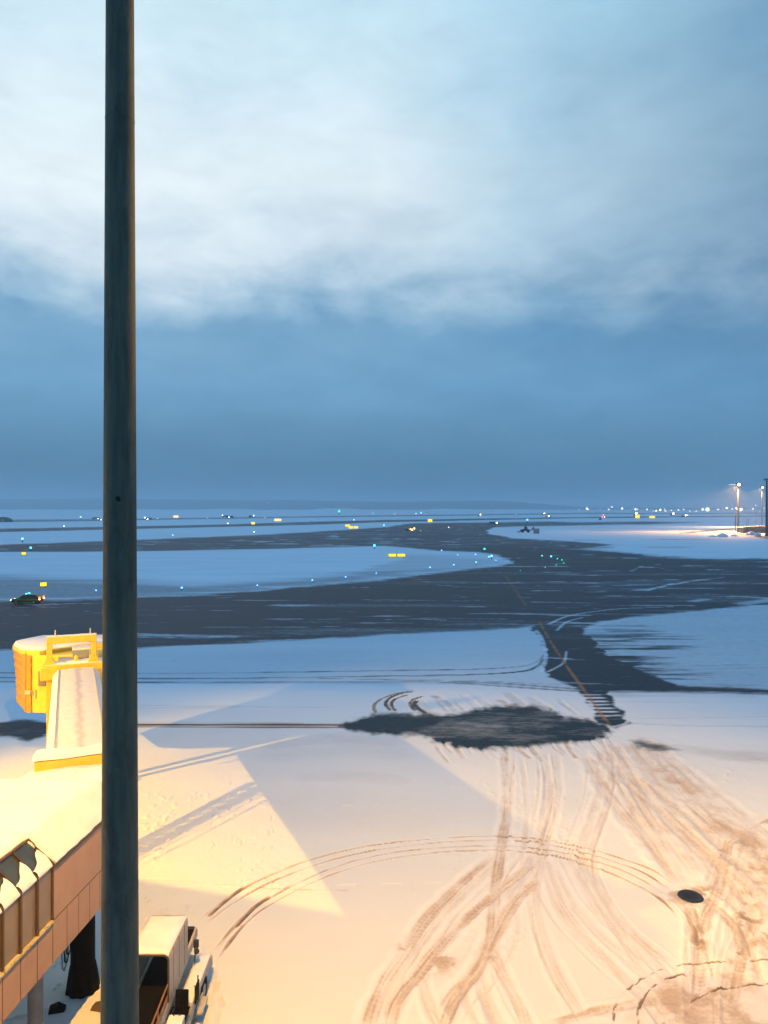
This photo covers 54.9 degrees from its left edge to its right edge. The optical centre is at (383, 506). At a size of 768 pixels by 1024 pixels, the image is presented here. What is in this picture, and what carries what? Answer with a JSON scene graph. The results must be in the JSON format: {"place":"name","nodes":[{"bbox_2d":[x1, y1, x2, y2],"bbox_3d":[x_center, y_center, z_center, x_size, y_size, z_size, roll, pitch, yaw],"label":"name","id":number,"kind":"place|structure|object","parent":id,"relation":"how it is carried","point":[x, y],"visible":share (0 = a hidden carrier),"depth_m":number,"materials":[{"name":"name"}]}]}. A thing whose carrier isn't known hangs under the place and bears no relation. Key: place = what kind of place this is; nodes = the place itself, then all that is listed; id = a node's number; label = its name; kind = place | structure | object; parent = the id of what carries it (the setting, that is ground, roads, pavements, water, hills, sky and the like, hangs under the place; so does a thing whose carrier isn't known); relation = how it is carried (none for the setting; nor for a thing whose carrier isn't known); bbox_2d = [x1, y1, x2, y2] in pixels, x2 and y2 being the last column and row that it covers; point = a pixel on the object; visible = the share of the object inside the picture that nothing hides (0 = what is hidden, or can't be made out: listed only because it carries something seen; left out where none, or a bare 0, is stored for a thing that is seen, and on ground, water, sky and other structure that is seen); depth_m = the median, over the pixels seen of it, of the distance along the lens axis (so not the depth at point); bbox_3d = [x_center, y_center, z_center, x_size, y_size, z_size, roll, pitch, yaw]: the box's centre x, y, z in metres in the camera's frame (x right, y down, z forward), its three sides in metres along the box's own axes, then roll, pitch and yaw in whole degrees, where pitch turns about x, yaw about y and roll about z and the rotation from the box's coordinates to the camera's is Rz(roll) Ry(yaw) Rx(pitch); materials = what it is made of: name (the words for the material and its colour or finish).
{"place":"outdoors","nodes":[
{"label":"outdoors","id":0,"kind":"place"},
{"bbox_2d":[90,1001,100,1011],"bbox_3d":[-9.075,15.926,23.581,0.466,0.148,0.322,0,0,11],"label":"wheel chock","id":1,"kind":"object","parent":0,"point":[96,1007],"visible":0.52,"depth_m":23.50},
{"bbox_2d":[0,499,765,509],"bbox_3d":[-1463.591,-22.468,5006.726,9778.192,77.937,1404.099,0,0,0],"label":"hills","id":2,"kind":"structure","parent":0,"point":[97,504],"depth_m":4624.20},
{"bbox_2d":[0,508,767,1023],"bbox_3d":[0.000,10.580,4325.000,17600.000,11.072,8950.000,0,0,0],"label":"ground","id":3,"kind":"structure","parent":0,"point":[490,826],"depth_m":40.70,"materials":[{"name":"white snow"}]},
{"bbox_2d":[0,517,12,521],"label":"equipment hut","id":4,"kind":"object","parent":3,"relation":"on","point":[4,519],"visible":1,"depth_m":783.38,"materials":[{"name":"grey"}]},
{"bbox_2d":[40,582,46,587],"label":"taxiway sign","id":5,"kind":"object","parent":3,"relation":"on","point":[43,584],"visible":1,"depth_m":145.44,"materials":[{"name":"yellow"}]},
{"bbox_2d":[0,779,101,1023],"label":"passenger walkway","id":6,"kind":"structure","parent":3,"relation":"on","point":[50,868],"depth_m":20.21,"materials":[{"name":"metal"}]},
{"bbox_2d":[0,899,17,971],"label":"window","id":7,"kind":"structure","parent":6,"relation":"in","point":[9,917],"depth_m":17.86,"materials":[{"name":"brown glass"}]},
{"bbox_2d":[18,883,34,953],"bbox_3d":[-9.024,10.335,18.642,0.116,1.430,0.755,0,0,0],"label":"window","id":8,"kind":"structure","parent":6,"relation":"in","point":[26,901],"depth_m":18.63,"materials":[{"name":"clear glass"}]},
{"bbox_2d":[35,868,50,935],"bbox_3d":[-8.961,10.335,19.392,0.116,1.430,0.755,0,0,0],"label":"window","id":9,"kind":"structure","parent":6,"relation":"in","point":[43,884],"depth_m":19.36,"materials":[{"name":"clear glass"}]},
{"bbox_2d":[48,1001,65,1014],"bbox_3d":[-10.389,15.926,23.506,0.511,0.148,0.387,0,0,-17],"label":"wheel chock","id":10,"kind":"object","parent":3,"relation":"on","point":[57,1007],"visible":1,"depth_m":23.43,"materials":[{"name":"black rubber"}]},
{"bbox_2d":[12,628,101,998],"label":"jet bridge","id":11,"kind":"structure","parent":3,"relation":"on","point":[58,681],"depth_m":33.33,"materials":[{"name":"beige paint"}]},
{"bbox_2d":[38,671,45,685],"bbox_3d":[-19.800,9.950,42.790,0.460,0.850,0.060,0,0,11],"label":"cab window","id":12,"kind":"structure","parent":11,"relation":"in","point":[40,683],"depth_m":42.78,"materials":[{"name":"clear glass"}]},
{"bbox_2d":[100,0,138,1023],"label":"light mast","id":13,"kind":"object","parent":3,"relation":"on","point":[119,925],"visible":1,"depth_m":8.84,"materials":[{"name":"grey metal"}]},
{"bbox_2d":[139,915,212,1023],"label":"truck","id":14,"kind":"object","parent":3,"relation":"on","point":[173,974],"visible":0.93,"depth_m":22.43,"materials":[{"name":"beige paint"}]},
{"bbox_2d":[0,513,764,551],"bbox_3d":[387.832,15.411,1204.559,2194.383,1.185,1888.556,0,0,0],"label":"runway","id":15,"kind":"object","parent":3,"relation":"attached to","point":[437,536],"visible":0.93,"depth_m":386.25,"materials":[{"name":"asphalt"},{"name":"snow"}]},
{"bbox_2d":[0,545,767,728],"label":"taxiway","id":16,"kind":"structure","parent":3,"relation":"attached to","point":[564,600],"depth_m":117.54,"materials":[{"name":"grey asphalt"}]},
{"bbox_2d":[10,593,43,603],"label":"estate car","id":17,"kind":"object","parent":16,"relation":"on","point":[33,598],"visible":1,"depth_m":121.51,"materials":[{"name":"green paint"}]},
{"bbox_2d":[677,889,703,902],"bbox_3d":[12.584,15.979,30.345,0.994,0.038,1.042,0,0,0],"label":"manhole cover","id":18,"kind":"object","parent":3,"relation":"on","point":[690,896],"visible":1,"depth_m":30.30,"materials":[{"name":"metal"}]},
{"bbox_2d":[717,533,727,536],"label":"snow pile","id":19,"kind":"object","parent":3,"relation":"on","point":[722,535],"visible":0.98,"depth_m":392.04,"materials":[{"name":"white snow"}]},
{"bbox_2d":[729,483,741,531],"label":"light pole","id":20,"kind":"object","parent":3,"relation":"on","point":[738,484],"visible":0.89,"depth_m":467.40,"materials":[{"name":"beige metal"}]},
{"bbox_2d":[745,531,755,534],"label":"snow pile","id":21,"kind":"object","parent":3,"relation":"on","point":[750,533],"visible":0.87,"depth_m":418.70,"materials":[{"name":"white snow"}]},
{"bbox_2d":[737,526,764,532],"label":"apron shed","id":22,"kind":"structure","parent":3,"relation":"on","point":[754,529],"depth_m":450.73,"materials":[{"name":"grey paint"}]},
{"bbox_2d":[760,486,763,525],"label":"light pole","id":23,"kind":"object","parent":3,"relation":"on","point":[761,506],"visible":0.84,"depth_m":577.45,"materials":[{"name":"beige metal"}]},
{"bbox_2d":[764,478,767,535],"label":"light pole","id":24,"kind":"object","parent":3,"relation":"on","point":[766,523],"visible":1,"depth_m":401.27,"materials":[{"name":"grey metal"}]},
{"bbox_2d":[0,0,767,507],"label":"sky","id":25,"kind":"structure","parent":0,"point":[386,250],"materials":[{"name":"blue"}]},
{"bbox_2d":[517,526,533,532],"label":"wheel loader","id":26,"kind":"object","parent":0,"point":[525,529],"visible":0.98,"depth_m":460.90,"materials":[{"name":"paint"}]}
]}

